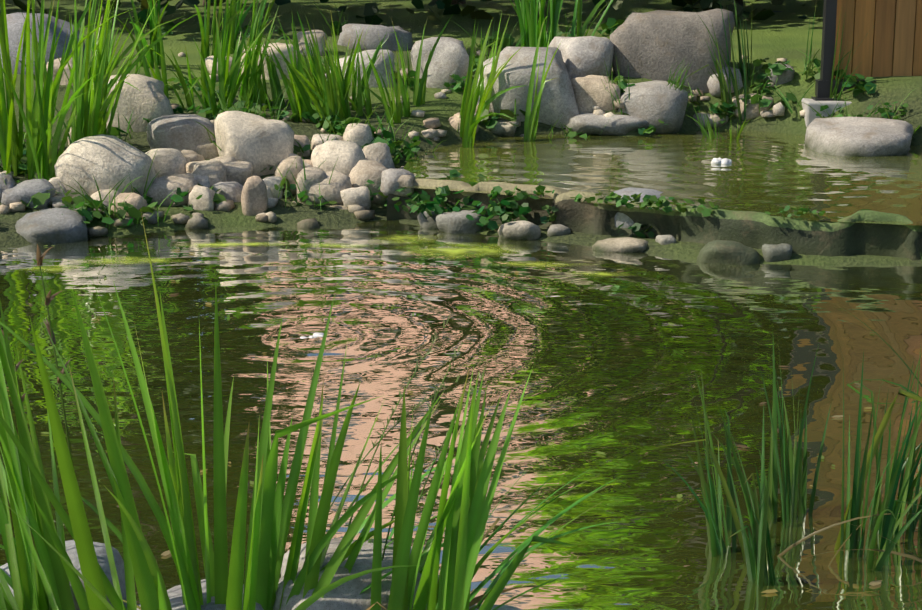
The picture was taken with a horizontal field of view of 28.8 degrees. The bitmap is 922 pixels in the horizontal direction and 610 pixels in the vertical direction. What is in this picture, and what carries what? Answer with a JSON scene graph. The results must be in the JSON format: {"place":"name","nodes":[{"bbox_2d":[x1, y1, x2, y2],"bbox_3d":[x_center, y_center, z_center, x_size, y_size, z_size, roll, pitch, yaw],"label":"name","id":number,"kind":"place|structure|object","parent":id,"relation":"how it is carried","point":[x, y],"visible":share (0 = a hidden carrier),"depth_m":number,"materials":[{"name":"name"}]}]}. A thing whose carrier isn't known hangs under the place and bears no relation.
{"place":"outdoors","nodes":[
{"label":"outdoors","id":0,"kind":"place"},
{"bbox_2d":[10,5,164,90],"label":"slope grass","id":1,"kind":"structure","parent":0,"point":[92,48],"depth_m":9.11,"materials":[{"name":"green plant"}]},
{"bbox_2d":[0,220,921,609],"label":"water","id":2,"kind":"structure","parent":0,"point":[616,390],"depth_m":5.40,"materials":[{"name":"green liquid"}]},
{"bbox_2d":[0,538,521,609],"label":"rocks","id":3,"kind":"object","parent":2,"relation":"on","point":[345,596],"visible":0.17,"depth_m":3.37,"materials":[{"name":"grey stone"}]},
{"bbox_2d":[0,208,574,609],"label":"grass","id":4,"kind":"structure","parent":2,"relation":"on","point":[44,573],"depth_m":3.26,"materials":[{"name":"green plant"}]},
{"bbox_2d":[1,244,72,463],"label":"stalks","id":5,"kind":"object","parent":4,"relation":"attached to","point":[39,259],"visible":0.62,"depth_m":3.32,"materials":[{"name":"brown plant"}]},
{"bbox_2d":[302,316,486,567],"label":"grass blades","id":6,"kind":"object","parent":4,"relation":"attached to","point":[434,395],"depth_m":3.39,"materials":[{"name":"green plant"}]},
{"bbox_2d":[0,420,622,609],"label":"grass blades","id":7,"kind":"object","parent":2,"relation":"on","point":[501,568],"visible":0.48,"depth_m":3.44,"materials":[{"name":"green plant"}]},
{"bbox_2d":[29,235,622,276],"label":"algae mats","id":8,"kind":"object","parent":2,"relation":"on","point":[453,251],"visible":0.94,"depth_m":7.10,"materials":[{"name":"green plant"}]},
{"bbox_2d":[6,243,917,592],"bbox_3d":[-0.206,0.181,5.512,3.160,0.001,3.594,0,14,-2],"label":"floating debris","id":9,"kind":"object","parent":2,"relation":"on","point":[872,583],"visible":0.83,"depth_m":5.00,"materials":[{"name":"beige plant"}]},
{"bbox_2d":[300,157,731,338],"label":"fountain bubbles","id":10,"kind":"object","parent":2,"relation":"on","point":[719,160],"visible":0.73,"depth_m":8.26,"materials":[{"name":"white liquid"}]},
{"bbox_2d":[366,169,824,237],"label":"plants","id":11,"kind":"object","parent":2,"relation":"on","point":[493,209],"visible":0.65,"depth_m":7.38,"materials":[{"name":"green plant"}]},
{"bbox_2d":[646,389,921,565],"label":"bent reeds","id":12,"kind":"object","parent":2,"relation":"on","point":[881,429],"visible":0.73,"depth_m":3.98,"materials":[{"name":"green plant"}]},
{"bbox_2d":[665,335,921,588],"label":"reeds","id":13,"kind":"object","parent":2,"relation":"on","point":[794,496],"visible":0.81,"depth_m":4.02,"materials":[{"name":"green plant"}]},
{"bbox_2d":[838,254,921,395],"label":"grass blades","id":14,"kind":"object","parent":2,"relation":"on","point":[905,388],"visible":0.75,"depth_m":5.22,"materials":[{"name":"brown plant"}]},
{"bbox_2d":[0,0,921,266],"bbox_3d":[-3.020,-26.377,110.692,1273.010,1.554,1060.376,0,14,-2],"label":"ground","id":15,"kind":"structure","parent":0,"point":[777,35],"depth_m":9.41,"materials":[{"name":"green plant"}]},
{"bbox_2d":[0,0,203,180],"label":"grass","id":16,"kind":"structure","parent":15,"relation":"on","point":[89,101],"depth_m":7.76,"materials":[{"name":"green plant"}]},
{"bbox_2d":[110,0,281,67],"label":"iris top","id":17,"kind":"object","parent":15,"relation":"on","point":[232,10],"visible":0.69,"depth_m":9.76,"materials":[{"name":"green plant"}]},
{"bbox_2d":[128,0,278,110],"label":"iris","id":18,"kind":"object","parent":15,"relation":"on","point":[231,79],"visible":0.65,"depth_m":8.94,"materials":[{"name":"green plant"}]},
{"bbox_2d":[0,74,414,243],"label":"rocks","id":19,"kind":"object","parent":15,"relation":"on","point":[249,144],"visible":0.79,"depth_m":7.85,"materials":[{"name":"grey stone"}]},
{"bbox_2d":[181,9,452,122],"bbox_3d":[-0.714,-1.176,8.876,1.353,0.602,0.616,0,14,-2],"label":"iris","id":20,"kind":"object","parent":15,"relation":"on","point":[297,107],"visible":0.65,"depth_m":8.94,"materials":[{"name":"green plant"}]},
{"bbox_2d":[0,50,804,235],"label":"pebbles","id":21,"kind":"object","parent":15,"relation":"on","point":[197,221],"visible":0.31,"depth_m":7.70,"materials":[{"name":"grey stone"}]},
{"bbox_2d":[13,0,806,34],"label":"hedge","id":22,"kind":"object","parent":15,"relation":"on","point":[370,11],"visible":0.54,"depth_m":11.15,"materials":[{"name":"green plant"}]},
{"bbox_2d":[0,9,913,156],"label":"boulders","id":23,"kind":"object","parent":15,"relation":"on","point":[656,45],"visible":0.56,"depth_m":9.33,"materials":[{"name":"grey stone"}]},
{"bbox_2d":[601,58,694,114],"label":"grass on rock","id":24,"kind":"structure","parent":23,"relation":"on","point":[676,85],"depth_m":9.14,"materials":[{"name":"green plant"}]},
{"bbox_2d":[391,28,525,85],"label":"slope grass","id":25,"kind":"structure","parent":15,"relation":"on","point":[408,76],"depth_m":9.41,"materials":[{"name":"green plant"}]},
{"bbox_2d":[451,0,465,4],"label":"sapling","id":26,"kind":"object","parent":15,"relation":"on","point":[453,2],"depth_m":11.94,"materials":[{"name":"green plant"}]},
{"bbox_2d":[0,3,919,228],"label":"ground weeds","id":27,"kind":"object","parent":15,"relation":"on","point":[610,26],"visible":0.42,"depth_m":8.78,"materials":[{"name":"green plant"}]},
{"bbox_2d":[510,0,612,46],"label":"iris top","id":28,"kind":"object","parent":15,"relation":"on","point":[527,13],"visible":0.67,"depth_m":10.22,"materials":[{"name":"green plant"}]},
{"bbox_2d":[417,187,791,264],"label":"rocks","id":29,"kind":"object","parent":15,"relation":"on","point":[712,252],"visible":0.52,"depth_m":7.29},
{"bbox_2d":[387,178,921,260],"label":"ledge","id":30,"kind":"object","parent":15,"relation":"on","point":[846,236],"visible":0.46,"depth_m":7.10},
{"bbox_2d":[686,0,874,123],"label":"bank grass","id":31,"kind":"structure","parent":15,"relation":"on","point":[743,66],"depth_m":9.27,"materials":[{"name":"green plant"}]},
{"bbox_2d":[801,98,851,126],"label":"cabin footings","id":32,"kind":"object","parent":15,"relation":"on","point":[810,116],"visible":0.1,"depth_m":9.12,"materials":[{"name":"grey concrete"}]},
{"bbox_2d":[733,0,880,100],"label":"post","id":33,"kind":"object","parent":32,"relation":"on","point":[822,87],"visible":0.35,"depth_m":9.15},
{"bbox_2d":[399,129,921,224],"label":"water","id":34,"kind":"structure","parent":0,"point":[772,173],"depth_m":8.09,"materials":[{"name":"green liquid"}]},
{"bbox_2d":[265,10,559,147],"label":"grass","id":35,"kind":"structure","parent":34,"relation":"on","point":[333,95],"depth_m":8.81,"materials":[{"name":"green plant"}]},
{"bbox_2d":[687,103,751,139],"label":"grass","id":36,"kind":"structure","parent":34,"relation":"on","point":[704,131],"depth_m":9.00,"materials":[{"name":"green plant"}]},
{"bbox_2d":[833,0,921,78],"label":"cabin plank walls","id":37,"kind":"structure","parent":0,"point":[890,44],"depth_m":9.20,"materials":[{"name":"brown wood"}]}
]}

